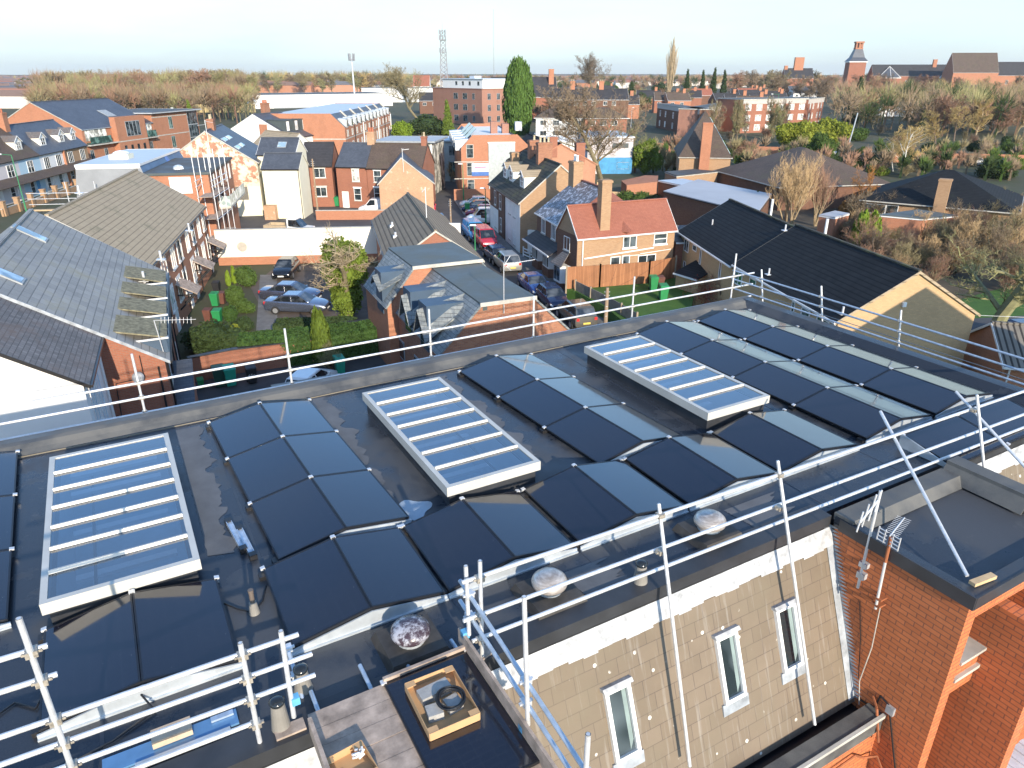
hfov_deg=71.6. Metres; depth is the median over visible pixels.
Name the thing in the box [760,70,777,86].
bare tree
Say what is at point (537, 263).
bay window
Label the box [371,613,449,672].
roof dome
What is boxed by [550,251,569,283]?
bay window
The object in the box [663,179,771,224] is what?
school hall
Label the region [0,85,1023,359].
ground
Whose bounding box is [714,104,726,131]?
bare tree
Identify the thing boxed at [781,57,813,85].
gabled villa
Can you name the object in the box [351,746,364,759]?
metal fittings
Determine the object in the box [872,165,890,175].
evergreen shrub
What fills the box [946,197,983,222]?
bare shrub
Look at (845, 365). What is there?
solar panel
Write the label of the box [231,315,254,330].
evergreen shrub
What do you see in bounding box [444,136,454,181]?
glazed link building
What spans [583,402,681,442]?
solar panel
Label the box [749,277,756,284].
window
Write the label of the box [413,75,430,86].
orange roofed villa
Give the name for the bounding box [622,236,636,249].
window
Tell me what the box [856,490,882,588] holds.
radio aerial
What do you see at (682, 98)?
suburban house
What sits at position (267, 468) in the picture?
solar panel
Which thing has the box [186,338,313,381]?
alley wall
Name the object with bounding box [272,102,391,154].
orange brick block
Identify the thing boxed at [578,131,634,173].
blue white building
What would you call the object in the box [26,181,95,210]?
scaffold rail
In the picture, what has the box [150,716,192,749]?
timber block
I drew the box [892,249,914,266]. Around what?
bare thicket tree
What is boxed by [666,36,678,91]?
poplar tree
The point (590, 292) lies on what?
timber fence
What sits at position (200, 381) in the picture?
wheelie bin
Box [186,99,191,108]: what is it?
conifer tree
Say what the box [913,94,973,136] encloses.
bare tree
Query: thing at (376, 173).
window
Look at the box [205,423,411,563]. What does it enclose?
panel mount
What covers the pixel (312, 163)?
telegraph pole
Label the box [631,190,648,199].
evergreen shrub
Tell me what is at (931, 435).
solar panel
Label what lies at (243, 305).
evergreen shrub
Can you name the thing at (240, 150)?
painted gable house
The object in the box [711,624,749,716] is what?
window
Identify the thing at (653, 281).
wheelie bin
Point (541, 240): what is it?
slate front house
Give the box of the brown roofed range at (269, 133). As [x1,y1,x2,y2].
[254,130,309,144]
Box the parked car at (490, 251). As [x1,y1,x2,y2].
[482,244,505,262]
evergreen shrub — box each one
[179,318,245,353]
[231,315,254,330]
[233,265,256,286]
[235,298,255,313]
[408,113,443,134]
[617,190,634,200]
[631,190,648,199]
[638,91,651,108]
[646,194,662,198]
[651,82,666,91]
[830,153,842,161]
[845,154,866,169]
[848,127,869,140]
[855,146,867,154]
[866,152,891,166]
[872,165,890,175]
[919,141,936,150]
[974,159,1016,179]
[1000,139,1014,149]
[1001,136,1013,142]
[1004,144,1019,152]
[1019,158,1023,169]
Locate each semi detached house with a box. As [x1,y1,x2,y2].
[535,106,580,136]
[582,107,629,132]
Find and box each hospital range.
[866,59,945,87]
[996,62,1023,89]
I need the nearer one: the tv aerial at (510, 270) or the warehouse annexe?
the tv aerial at (510, 270)
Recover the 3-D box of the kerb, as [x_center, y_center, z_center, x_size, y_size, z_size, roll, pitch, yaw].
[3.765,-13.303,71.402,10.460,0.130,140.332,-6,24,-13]
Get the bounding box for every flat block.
[656,103,714,131]
[677,103,721,135]
[717,97,808,132]
[794,97,824,122]
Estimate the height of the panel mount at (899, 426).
0.224 m
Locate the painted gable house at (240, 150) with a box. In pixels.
[180,114,264,215]
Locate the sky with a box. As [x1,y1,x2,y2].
[0,0,1023,74]
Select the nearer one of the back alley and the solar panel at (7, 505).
the solar panel at (7, 505)
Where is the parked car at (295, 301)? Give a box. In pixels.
[263,291,330,314]
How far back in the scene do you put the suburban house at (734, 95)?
282.16 m
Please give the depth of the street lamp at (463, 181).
98.60 m
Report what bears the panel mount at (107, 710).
on the flat roofed building at (940, 684)
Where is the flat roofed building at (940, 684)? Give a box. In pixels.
[0,296,1023,767]
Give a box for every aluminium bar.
[224,517,247,553]
[235,524,257,560]
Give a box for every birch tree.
[877,135,900,170]
[886,123,940,161]
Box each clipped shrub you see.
[222,304,237,322]
[224,284,244,304]
[390,120,413,135]
[838,200,850,219]
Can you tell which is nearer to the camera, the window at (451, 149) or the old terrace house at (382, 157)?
the old terrace house at (382, 157)
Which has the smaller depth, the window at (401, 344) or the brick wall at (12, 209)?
the window at (401, 344)
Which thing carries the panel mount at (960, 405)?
on the flat roofed building at (940, 684)
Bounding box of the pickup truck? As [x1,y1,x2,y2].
[263,216,314,227]
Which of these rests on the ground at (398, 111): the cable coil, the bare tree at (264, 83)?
the bare tree at (264, 83)
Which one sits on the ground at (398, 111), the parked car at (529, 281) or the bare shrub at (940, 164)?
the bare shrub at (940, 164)
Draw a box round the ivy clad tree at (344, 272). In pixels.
[298,219,380,315]
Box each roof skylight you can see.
[39,433,201,624]
[362,377,540,504]
[584,335,769,430]
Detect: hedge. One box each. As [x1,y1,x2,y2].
[236,319,378,365]
[272,315,357,330]
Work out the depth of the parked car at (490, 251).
67.25 m
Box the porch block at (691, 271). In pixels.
[673,260,707,305]
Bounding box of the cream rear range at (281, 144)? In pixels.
[256,137,307,204]
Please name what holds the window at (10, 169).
in the terraced house at (9, 187)
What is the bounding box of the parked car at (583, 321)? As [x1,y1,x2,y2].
[556,298,597,328]
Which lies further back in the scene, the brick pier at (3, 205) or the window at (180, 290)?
the brick pier at (3, 205)
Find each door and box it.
[0,191,5,202]
[17,186,23,200]
[36,180,41,194]
[52,176,57,187]
[64,173,69,185]
[189,280,194,307]
[194,271,199,298]
[342,191,349,207]
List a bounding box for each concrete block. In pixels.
[416,677,451,705]
[425,703,443,723]
[442,692,463,715]
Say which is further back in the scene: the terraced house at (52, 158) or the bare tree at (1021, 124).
the bare tree at (1021, 124)
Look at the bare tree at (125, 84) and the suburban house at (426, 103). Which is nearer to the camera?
the bare tree at (125, 84)
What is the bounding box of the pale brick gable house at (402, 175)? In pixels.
[377,149,434,208]
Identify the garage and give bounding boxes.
[961,321,1023,387]
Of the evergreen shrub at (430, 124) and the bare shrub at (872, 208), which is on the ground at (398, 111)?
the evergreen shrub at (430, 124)
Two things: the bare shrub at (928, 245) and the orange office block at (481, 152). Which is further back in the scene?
the orange office block at (481, 152)
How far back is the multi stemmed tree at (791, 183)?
80.41 m
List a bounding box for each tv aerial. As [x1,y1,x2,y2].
[153,317,194,351]
[503,256,534,299]
[859,516,910,704]
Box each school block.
[621,175,657,194]
[657,179,692,197]
[665,169,717,182]
[817,211,849,238]
[880,209,956,241]
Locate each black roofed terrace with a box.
[676,198,793,303]
[731,219,980,366]
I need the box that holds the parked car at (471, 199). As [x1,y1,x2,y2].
[459,196,489,205]
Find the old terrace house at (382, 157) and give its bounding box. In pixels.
[365,132,435,201]
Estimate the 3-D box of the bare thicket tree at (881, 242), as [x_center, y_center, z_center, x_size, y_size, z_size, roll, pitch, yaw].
[33.978,-12.825,65.362,3.851,4.152,4.114,-10,26,-22]
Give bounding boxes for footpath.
[256,275,276,330]
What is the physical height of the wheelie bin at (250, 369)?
1.099 m
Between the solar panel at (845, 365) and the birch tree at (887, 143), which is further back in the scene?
the birch tree at (887, 143)
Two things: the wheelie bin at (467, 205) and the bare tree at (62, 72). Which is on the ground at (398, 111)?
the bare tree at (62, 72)
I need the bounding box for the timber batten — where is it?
[968,572,996,586]
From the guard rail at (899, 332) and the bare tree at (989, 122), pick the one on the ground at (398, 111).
the bare tree at (989, 122)
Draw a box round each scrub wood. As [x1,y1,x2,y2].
[532,85,652,118]
[652,133,1023,181]
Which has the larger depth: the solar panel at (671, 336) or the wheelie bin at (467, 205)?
the wheelie bin at (467, 205)
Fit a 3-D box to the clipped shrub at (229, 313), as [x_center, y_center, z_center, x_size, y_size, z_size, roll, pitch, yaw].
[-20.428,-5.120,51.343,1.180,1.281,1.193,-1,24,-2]
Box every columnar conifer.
[225,270,231,285]
[230,265,236,283]
[310,305,331,363]
[849,209,869,244]
[868,209,882,245]
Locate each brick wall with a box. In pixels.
[0,185,76,216]
[315,209,384,219]
[454,189,489,200]
[658,143,794,154]
[894,153,1023,162]
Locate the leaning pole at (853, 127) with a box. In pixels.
[849,113,857,141]
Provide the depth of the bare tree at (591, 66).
468.67 m
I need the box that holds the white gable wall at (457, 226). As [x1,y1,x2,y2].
[449,223,460,232]
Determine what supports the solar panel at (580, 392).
on the panel mount at (639, 447)
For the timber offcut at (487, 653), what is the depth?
8.22 m
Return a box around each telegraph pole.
[311,159,318,209]
[448,199,451,222]
[603,287,609,322]
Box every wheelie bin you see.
[196,376,203,388]
[202,307,212,320]
[209,291,220,305]
[210,364,225,386]
[211,280,220,290]
[211,307,221,323]
[219,291,226,303]
[222,363,236,386]
[244,364,256,383]
[332,353,344,373]
[334,196,338,205]
[464,202,469,209]
[648,274,658,289]
[657,275,664,286]
[657,283,669,299]
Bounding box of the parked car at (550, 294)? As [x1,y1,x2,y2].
[535,282,567,308]
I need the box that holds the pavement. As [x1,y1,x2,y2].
[456,200,603,323]
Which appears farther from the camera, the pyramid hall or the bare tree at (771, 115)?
the bare tree at (771, 115)
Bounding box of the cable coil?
[435,685,465,710]
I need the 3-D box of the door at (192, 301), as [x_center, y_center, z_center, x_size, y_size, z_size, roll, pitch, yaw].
[-24.534,-6.883,54.379,0.090,2.000,0.900,-5,24,-12]
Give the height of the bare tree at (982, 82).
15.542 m
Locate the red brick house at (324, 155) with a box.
[304,141,338,206]
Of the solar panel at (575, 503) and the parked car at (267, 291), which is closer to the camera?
the solar panel at (575, 503)
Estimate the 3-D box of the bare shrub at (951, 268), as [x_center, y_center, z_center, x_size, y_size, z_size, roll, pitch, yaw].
[38.825,-11.333,62.429,3.632,3.756,3.988,12,26,26]
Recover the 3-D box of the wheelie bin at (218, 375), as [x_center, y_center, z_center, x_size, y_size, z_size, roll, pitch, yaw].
[-16.781,-0.441,40.645,0.682,1.209,0.897,-12,26,-25]
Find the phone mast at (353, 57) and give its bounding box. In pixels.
[348,53,354,92]
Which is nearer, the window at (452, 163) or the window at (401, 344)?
the window at (401, 344)
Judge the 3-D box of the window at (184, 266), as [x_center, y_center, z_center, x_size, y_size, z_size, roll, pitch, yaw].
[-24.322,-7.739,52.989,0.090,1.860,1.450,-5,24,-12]
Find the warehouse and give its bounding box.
[240,92,392,108]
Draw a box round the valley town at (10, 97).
[0,82,53,107]
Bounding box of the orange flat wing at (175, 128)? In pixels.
[129,108,201,148]
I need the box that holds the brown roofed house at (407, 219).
[371,187,484,262]
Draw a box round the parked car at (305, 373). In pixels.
[285,368,337,381]
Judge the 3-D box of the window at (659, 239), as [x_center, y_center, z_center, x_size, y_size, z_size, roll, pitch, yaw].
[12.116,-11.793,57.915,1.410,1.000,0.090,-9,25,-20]
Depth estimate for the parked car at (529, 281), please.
57.73 m
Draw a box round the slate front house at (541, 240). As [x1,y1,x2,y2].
[522,154,631,277]
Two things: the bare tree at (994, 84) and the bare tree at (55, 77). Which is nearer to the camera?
the bare tree at (55, 77)
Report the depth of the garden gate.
68.30 m
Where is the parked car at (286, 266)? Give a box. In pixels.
[272,256,300,278]
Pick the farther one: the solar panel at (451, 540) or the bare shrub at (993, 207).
the bare shrub at (993, 207)
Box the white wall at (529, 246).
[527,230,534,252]
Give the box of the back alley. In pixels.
[195,355,386,400]
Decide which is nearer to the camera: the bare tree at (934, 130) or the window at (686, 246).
the window at (686, 246)
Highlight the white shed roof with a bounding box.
[546,135,577,149]
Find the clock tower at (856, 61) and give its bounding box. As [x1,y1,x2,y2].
[842,41,867,92]
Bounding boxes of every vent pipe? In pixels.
[248,588,259,616]
[268,695,290,732]
[293,663,312,695]
[633,559,647,585]
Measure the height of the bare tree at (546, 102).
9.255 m
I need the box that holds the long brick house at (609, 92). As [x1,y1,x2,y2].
[551,79,628,119]
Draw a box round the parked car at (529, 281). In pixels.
[517,271,548,294]
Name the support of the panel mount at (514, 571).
on the flat roofed building at (940, 684)
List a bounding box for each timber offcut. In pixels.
[274,717,306,740]
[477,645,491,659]
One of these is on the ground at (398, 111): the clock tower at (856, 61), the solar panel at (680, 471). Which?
the clock tower at (856, 61)
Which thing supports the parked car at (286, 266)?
on the parking yard at (305, 276)
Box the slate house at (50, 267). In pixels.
[0,209,180,416]
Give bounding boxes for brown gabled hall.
[490,69,556,117]
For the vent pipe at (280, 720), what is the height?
0.420 m
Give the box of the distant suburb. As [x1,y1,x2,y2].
[405,76,842,88]
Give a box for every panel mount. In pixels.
[0,452,19,630]
[31,579,241,742]
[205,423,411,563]
[258,570,448,656]
[401,528,577,599]
[457,372,661,460]
[520,490,688,550]
[623,460,777,511]
[635,334,932,443]
[697,322,993,418]
[783,446,859,477]
[899,434,945,466]
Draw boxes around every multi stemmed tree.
[765,149,825,224]
[807,159,839,225]
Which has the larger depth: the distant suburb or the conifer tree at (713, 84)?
the distant suburb
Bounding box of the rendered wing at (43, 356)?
[0,297,115,438]
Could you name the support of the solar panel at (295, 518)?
on the panel mount at (348, 531)
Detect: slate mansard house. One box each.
[364,242,485,364]
[395,263,570,361]
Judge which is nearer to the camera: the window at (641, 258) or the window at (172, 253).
the window at (172, 253)
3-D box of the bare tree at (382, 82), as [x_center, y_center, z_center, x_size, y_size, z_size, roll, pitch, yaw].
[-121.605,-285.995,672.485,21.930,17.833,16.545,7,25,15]
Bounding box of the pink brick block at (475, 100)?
[433,76,506,124]
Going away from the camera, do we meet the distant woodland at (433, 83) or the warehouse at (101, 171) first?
the warehouse at (101, 171)
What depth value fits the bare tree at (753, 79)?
590.00 m
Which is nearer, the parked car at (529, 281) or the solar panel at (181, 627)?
the solar panel at (181, 627)
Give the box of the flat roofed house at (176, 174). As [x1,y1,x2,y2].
[144,157,244,255]
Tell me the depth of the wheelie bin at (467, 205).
91.25 m
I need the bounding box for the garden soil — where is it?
[768,208,1018,298]
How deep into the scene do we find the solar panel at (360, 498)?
10.95 m
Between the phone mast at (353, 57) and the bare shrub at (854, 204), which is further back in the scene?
the phone mast at (353, 57)
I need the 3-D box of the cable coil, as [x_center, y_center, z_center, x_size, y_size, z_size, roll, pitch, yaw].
[-0.630,3.229,7.290,0.318,0.055,0.324,-12,26,-25]
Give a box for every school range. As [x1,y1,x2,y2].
[713,147,890,210]
[859,169,1023,235]
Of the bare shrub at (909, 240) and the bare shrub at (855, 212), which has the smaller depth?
the bare shrub at (909, 240)
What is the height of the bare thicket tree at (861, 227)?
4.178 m
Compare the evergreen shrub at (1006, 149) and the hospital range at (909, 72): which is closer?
the evergreen shrub at (1006, 149)
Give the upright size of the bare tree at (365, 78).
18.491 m
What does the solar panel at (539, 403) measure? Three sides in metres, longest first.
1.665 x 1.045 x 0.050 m
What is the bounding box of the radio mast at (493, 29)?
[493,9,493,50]
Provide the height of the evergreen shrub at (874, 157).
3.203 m
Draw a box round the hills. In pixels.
[375,74,732,75]
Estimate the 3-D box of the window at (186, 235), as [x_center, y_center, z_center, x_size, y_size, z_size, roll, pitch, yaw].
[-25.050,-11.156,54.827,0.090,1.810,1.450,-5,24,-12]
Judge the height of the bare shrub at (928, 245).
3.449 m
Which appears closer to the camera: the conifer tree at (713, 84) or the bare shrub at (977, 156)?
the bare shrub at (977, 156)
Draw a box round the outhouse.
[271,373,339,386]
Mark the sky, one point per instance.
(632, 36)
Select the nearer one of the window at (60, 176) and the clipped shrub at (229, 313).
the clipped shrub at (229, 313)
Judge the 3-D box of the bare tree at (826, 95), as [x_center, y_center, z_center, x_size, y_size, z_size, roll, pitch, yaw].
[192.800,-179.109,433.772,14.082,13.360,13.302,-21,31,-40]
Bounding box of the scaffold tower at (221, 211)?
[191,145,235,254]
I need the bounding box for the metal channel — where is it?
[135,726,230,765]
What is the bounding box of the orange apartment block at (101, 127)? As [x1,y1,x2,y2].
[8,98,158,158]
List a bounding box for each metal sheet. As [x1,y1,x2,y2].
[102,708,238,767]
[210,709,233,722]
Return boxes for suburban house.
[419,92,433,113]
[598,83,614,87]
[628,91,639,118]
[636,87,660,108]
[652,88,678,112]
[663,89,690,105]
[671,87,701,105]
[691,86,711,104]
[708,89,738,103]
[723,90,749,97]
[736,85,757,92]
[736,92,767,97]
[737,87,763,92]
[739,89,772,96]
[770,89,787,96]
[785,83,809,93]
[788,84,816,96]
[876,93,912,115]
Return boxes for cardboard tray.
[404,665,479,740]
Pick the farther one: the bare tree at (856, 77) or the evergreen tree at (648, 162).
the bare tree at (856, 77)
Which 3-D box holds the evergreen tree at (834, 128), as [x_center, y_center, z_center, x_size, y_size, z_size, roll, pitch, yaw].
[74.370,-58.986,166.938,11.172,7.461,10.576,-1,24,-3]
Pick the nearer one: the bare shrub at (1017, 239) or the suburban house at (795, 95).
the bare shrub at (1017, 239)
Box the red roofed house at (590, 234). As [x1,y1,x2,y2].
[550,179,677,289]
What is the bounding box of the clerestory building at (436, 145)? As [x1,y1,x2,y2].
[376,136,447,193]
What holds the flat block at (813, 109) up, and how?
on the ground at (398, 111)
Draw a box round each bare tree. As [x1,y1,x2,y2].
[14,84,29,88]
[37,72,66,84]
[56,70,84,85]
[76,69,102,78]
[117,79,133,87]
[118,75,133,84]
[126,84,163,107]
[132,71,159,79]
[171,80,197,115]
[175,69,197,85]
[176,96,202,114]
[183,68,221,87]
[190,82,228,116]
[203,70,228,86]
[223,71,245,87]
[236,72,259,90]
[246,73,262,93]
[256,72,273,92]
[269,77,282,92]
[284,73,296,83]
[293,71,309,91]
[305,75,315,84]
[311,75,317,86]
[313,73,327,88]
[315,78,329,91]
[324,71,338,91]
[343,71,361,91]
[348,70,365,81]
[357,73,363,91]
[360,72,375,86]
[362,73,376,86]
[375,61,428,117]
[377,73,387,86]
[535,77,650,178]
[541,95,550,109]
[568,52,611,86]
[618,75,627,87]
[618,122,655,171]
[679,86,694,100]
[709,99,725,129]
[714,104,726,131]
[726,70,744,87]
[726,75,748,91]
[730,99,746,140]
[732,99,745,139]
[742,69,760,87]
[742,103,750,139]
[757,74,786,90]
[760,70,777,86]
[764,94,777,140]
[765,100,781,138]
[767,105,786,142]
[776,71,792,88]
[777,80,794,95]
[778,99,791,123]
[791,75,816,96]
[800,78,819,96]
[809,76,835,99]
[813,69,823,83]
[817,75,839,96]
[817,79,835,101]
[844,75,863,123]
[850,74,860,84]
[850,104,875,124]
[850,165,880,201]
[855,102,889,128]
[866,72,890,90]
[876,73,896,83]
[893,101,918,127]
[893,124,930,160]
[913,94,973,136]
[915,74,938,89]
[920,109,947,143]
[923,82,949,94]
[927,102,943,128]
[934,230,1023,321]
[943,105,975,140]
[953,77,971,92]
[969,95,995,134]
[975,77,990,86]
[982,97,1019,134]
[984,80,1001,89]
[990,100,1022,132]
[993,104,1022,134]
[1004,74,1023,86]
[1015,112,1023,133]
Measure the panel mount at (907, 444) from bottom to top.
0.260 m
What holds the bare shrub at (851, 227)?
on the garden soil
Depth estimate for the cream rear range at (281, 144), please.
89.83 m
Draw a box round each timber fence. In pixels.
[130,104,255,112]
[565,255,676,296]
[575,279,638,318]
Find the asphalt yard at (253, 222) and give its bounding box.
[212,206,371,261]
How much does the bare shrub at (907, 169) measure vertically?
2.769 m
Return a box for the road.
[435,181,581,328]
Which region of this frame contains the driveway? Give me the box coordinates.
[971,316,1023,329]
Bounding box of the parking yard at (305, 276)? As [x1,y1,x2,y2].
[251,264,374,319]
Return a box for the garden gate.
[523,246,531,259]
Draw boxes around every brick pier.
[0,201,8,215]
[12,196,22,211]
[25,192,35,206]
[38,189,47,202]
[50,185,59,197]
[61,182,70,194]
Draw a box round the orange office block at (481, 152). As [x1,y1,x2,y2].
[449,121,527,188]
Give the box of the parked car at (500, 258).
[492,250,521,272]
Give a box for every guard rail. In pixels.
[0,253,754,440]
[0,616,315,767]
[461,390,1023,766]
[734,269,1023,385]
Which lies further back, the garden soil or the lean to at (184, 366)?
the garden soil
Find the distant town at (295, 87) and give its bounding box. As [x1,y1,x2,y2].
[0,76,392,92]
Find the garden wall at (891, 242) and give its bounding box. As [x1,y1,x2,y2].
[879,238,924,259]
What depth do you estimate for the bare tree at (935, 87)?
349.94 m
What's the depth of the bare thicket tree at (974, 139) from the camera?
166.96 m
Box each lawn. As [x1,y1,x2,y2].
[567,278,693,321]
[960,284,1023,318]
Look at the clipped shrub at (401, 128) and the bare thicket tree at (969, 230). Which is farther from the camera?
the clipped shrub at (401, 128)
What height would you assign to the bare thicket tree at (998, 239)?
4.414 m
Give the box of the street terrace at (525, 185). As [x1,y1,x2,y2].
[487,133,568,252]
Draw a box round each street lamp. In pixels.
[0,154,26,210]
[458,163,463,199]
[470,224,475,249]
[480,187,486,223]
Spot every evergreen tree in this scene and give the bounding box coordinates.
[632,138,663,173]
[774,119,816,144]
[802,131,837,151]
[811,116,853,144]
[966,140,980,152]
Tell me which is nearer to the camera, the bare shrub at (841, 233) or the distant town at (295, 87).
the bare shrub at (841, 233)
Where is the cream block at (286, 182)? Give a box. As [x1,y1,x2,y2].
[260,152,312,219]
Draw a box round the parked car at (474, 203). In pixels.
[461,199,489,210]
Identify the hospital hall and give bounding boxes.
[941,53,998,87]
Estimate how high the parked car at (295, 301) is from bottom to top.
1.449 m
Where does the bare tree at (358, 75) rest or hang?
on the ground at (398, 111)
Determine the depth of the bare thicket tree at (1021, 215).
71.41 m
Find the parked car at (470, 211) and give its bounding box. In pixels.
[465,204,489,214]
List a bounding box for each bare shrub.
[315,340,342,368]
[446,162,454,179]
[726,139,750,156]
[746,143,770,154]
[761,129,771,138]
[838,218,849,240]
[841,206,870,231]
[841,220,853,239]
[844,187,876,214]
[850,207,866,216]
[853,190,905,213]
[870,247,886,255]
[874,161,888,175]
[880,239,900,258]
[881,219,893,236]
[883,227,905,239]
[888,229,921,263]
[893,161,920,175]
[905,132,921,142]
[911,153,934,172]
[913,233,942,269]
[920,227,943,242]
[928,214,966,253]
[932,238,979,277]
[934,149,956,168]
[941,233,963,250]
[943,210,960,238]
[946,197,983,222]
[948,209,986,236]
[965,149,987,166]
[967,199,1008,238]
[967,244,992,273]
[974,208,1023,258]
[989,238,1023,289]
[1004,224,1023,256]
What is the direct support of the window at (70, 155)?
in the terraced house at (70, 143)
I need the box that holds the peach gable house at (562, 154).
[506,134,597,182]
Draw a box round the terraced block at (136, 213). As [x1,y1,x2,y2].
[44,169,226,335]
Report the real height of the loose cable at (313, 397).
0.023 m
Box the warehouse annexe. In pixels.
[361,87,432,101]
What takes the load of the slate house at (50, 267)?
on the ground at (398, 111)
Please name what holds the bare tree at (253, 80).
on the ground at (398, 111)
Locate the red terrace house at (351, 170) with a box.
[335,127,375,207]
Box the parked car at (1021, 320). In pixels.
[1007,318,1023,322]
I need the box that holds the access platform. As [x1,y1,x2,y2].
[278,564,590,767]
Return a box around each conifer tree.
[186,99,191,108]
[441,99,454,134]
[502,55,535,134]
[628,81,634,94]
[683,69,689,88]
[698,70,704,88]
[709,67,717,92]
[720,70,726,92]
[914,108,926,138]
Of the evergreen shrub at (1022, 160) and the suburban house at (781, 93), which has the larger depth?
the suburban house at (781, 93)
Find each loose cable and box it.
[0,694,152,758]
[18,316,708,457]
[223,585,266,611]
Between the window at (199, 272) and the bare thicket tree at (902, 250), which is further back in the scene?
the bare thicket tree at (902, 250)
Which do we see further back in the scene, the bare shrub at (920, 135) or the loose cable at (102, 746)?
the bare shrub at (920, 135)
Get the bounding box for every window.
[6,164,15,177]
[10,187,16,196]
[26,160,34,172]
[30,182,36,192]
[43,156,51,168]
[46,177,51,189]
[55,154,62,165]
[58,174,63,185]
[67,151,74,162]
[70,171,74,181]
[79,149,85,159]
[87,386,101,420]
[90,150,94,158]
[94,371,108,418]
[159,255,169,276]
[168,116,172,128]
[169,246,177,271]
[170,283,177,314]
[171,136,176,147]
[174,302,181,331]
[175,238,184,263]
[175,273,184,302]
[181,266,189,293]
[184,229,191,252]
[190,225,196,245]
[190,256,197,281]
[194,248,201,273]
[196,217,202,237]
[201,213,206,232]
[201,241,206,258]
[205,234,211,257]
[314,167,326,178]
[316,186,327,196]
[351,168,359,181]
[353,187,361,200]
[372,169,380,182]
[373,186,379,197]
[399,338,405,361]
[448,145,454,155]
[448,161,454,176]
[463,115,467,120]
[466,144,473,157]
[467,162,473,175]
[467,179,474,188]
[532,247,542,269]
[540,120,546,125]
[540,218,545,235]
[542,252,556,277]
[550,224,555,241]
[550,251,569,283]
[563,235,569,252]
[600,675,644,767]
[610,256,619,263]
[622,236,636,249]
[622,255,629,263]
[638,254,655,261]
[652,233,667,245]
[683,239,688,252]
[692,244,696,251]
[699,249,701,264]
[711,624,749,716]
[718,262,721,277]
[734,269,742,285]
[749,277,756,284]
[771,596,805,684]
[790,301,795,311]
[800,306,810,316]
[862,203,874,213]
[871,204,885,213]
[885,205,898,213]
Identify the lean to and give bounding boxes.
[171,358,197,404]
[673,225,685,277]
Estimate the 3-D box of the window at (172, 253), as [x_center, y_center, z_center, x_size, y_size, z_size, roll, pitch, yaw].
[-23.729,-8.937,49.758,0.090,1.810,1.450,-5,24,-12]
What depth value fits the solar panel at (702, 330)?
18.13 m
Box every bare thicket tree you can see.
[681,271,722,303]
[725,131,732,139]
[731,150,740,157]
[839,214,878,246]
[850,227,877,245]
[860,225,901,256]
[860,242,874,251]
[875,123,889,134]
[885,240,922,264]
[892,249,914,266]
[906,207,946,240]
[911,244,937,268]
[915,252,951,281]
[935,235,977,276]
[941,215,994,251]
[961,129,970,139]
[962,205,991,249]
[969,135,979,143]
[983,218,1016,264]
[996,205,1023,237]
[996,264,1021,291]
[997,239,1023,262]
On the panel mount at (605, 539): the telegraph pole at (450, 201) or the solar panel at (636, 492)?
the solar panel at (636, 492)
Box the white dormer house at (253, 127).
[231,100,313,142]
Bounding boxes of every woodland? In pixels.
[1,74,863,87]
[18,75,261,123]
[19,65,261,86]
[257,68,421,86]
[424,72,685,88]
[689,72,866,88]
[824,75,1023,137]
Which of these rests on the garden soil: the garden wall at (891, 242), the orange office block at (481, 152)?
the garden wall at (891, 242)
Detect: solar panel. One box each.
[0,450,19,495]
[0,493,16,550]
[0,547,14,622]
[38,589,141,731]
[129,575,238,683]
[207,402,280,457]
[225,435,308,501]
[247,475,345,560]
[258,398,334,435]
[260,534,371,646]
[281,430,367,475]
[309,468,408,529]
[330,525,444,608]
[380,649,539,767]
[400,496,514,591]
[458,354,534,395]
[460,489,573,558]
[496,353,571,378]
[496,378,582,426]
[520,463,635,544]
[535,376,621,406]
[542,406,642,462]
[572,458,683,515]
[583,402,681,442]
[622,435,736,503]
[635,320,710,352]
[665,320,738,339]
[668,431,776,480]
[680,339,763,376]
[697,309,770,338]
[709,411,821,471]
[711,339,792,361]
[725,309,795,325]
[731,361,825,404]
[743,325,825,360]
[749,408,856,450]
[764,360,854,386]
[773,325,850,345]
[791,386,900,439]
[796,345,889,385]
[825,384,929,419]
[826,344,914,367]
[859,367,965,414]
[891,366,990,396]
[904,416,1006,462]
[958,399,1023,445]
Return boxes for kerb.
[454,200,524,271]
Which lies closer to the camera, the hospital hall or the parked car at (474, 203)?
the parked car at (474, 203)
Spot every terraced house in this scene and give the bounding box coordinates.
[0,109,75,191]
[0,128,56,196]
[0,147,36,204]
[27,119,91,183]
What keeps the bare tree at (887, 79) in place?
on the ground at (398, 111)
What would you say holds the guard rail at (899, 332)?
on the flat roofed building at (940, 684)
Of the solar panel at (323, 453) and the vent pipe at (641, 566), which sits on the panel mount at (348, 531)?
the solar panel at (323, 453)
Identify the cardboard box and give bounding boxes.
[327,740,377,767]
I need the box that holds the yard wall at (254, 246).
[214,226,377,265]
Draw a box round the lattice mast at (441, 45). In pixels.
[439,29,447,86]
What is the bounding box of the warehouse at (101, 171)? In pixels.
[74,148,182,197]
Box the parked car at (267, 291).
[258,281,322,298]
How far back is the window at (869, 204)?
82.61 m
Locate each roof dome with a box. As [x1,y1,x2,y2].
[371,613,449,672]
[510,567,587,619]
[672,509,742,551]
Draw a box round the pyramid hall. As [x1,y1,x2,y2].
[673,110,732,170]
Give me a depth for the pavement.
67.46 m
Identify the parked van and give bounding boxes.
[358,198,380,209]
[462,217,482,241]
[466,207,489,222]
[472,224,497,248]
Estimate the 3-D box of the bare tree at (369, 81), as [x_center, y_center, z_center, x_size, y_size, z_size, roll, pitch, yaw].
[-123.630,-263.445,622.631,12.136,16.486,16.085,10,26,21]
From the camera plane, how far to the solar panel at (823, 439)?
13.08 m
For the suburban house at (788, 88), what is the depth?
473.74 m
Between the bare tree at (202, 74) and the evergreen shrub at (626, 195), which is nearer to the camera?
the evergreen shrub at (626, 195)

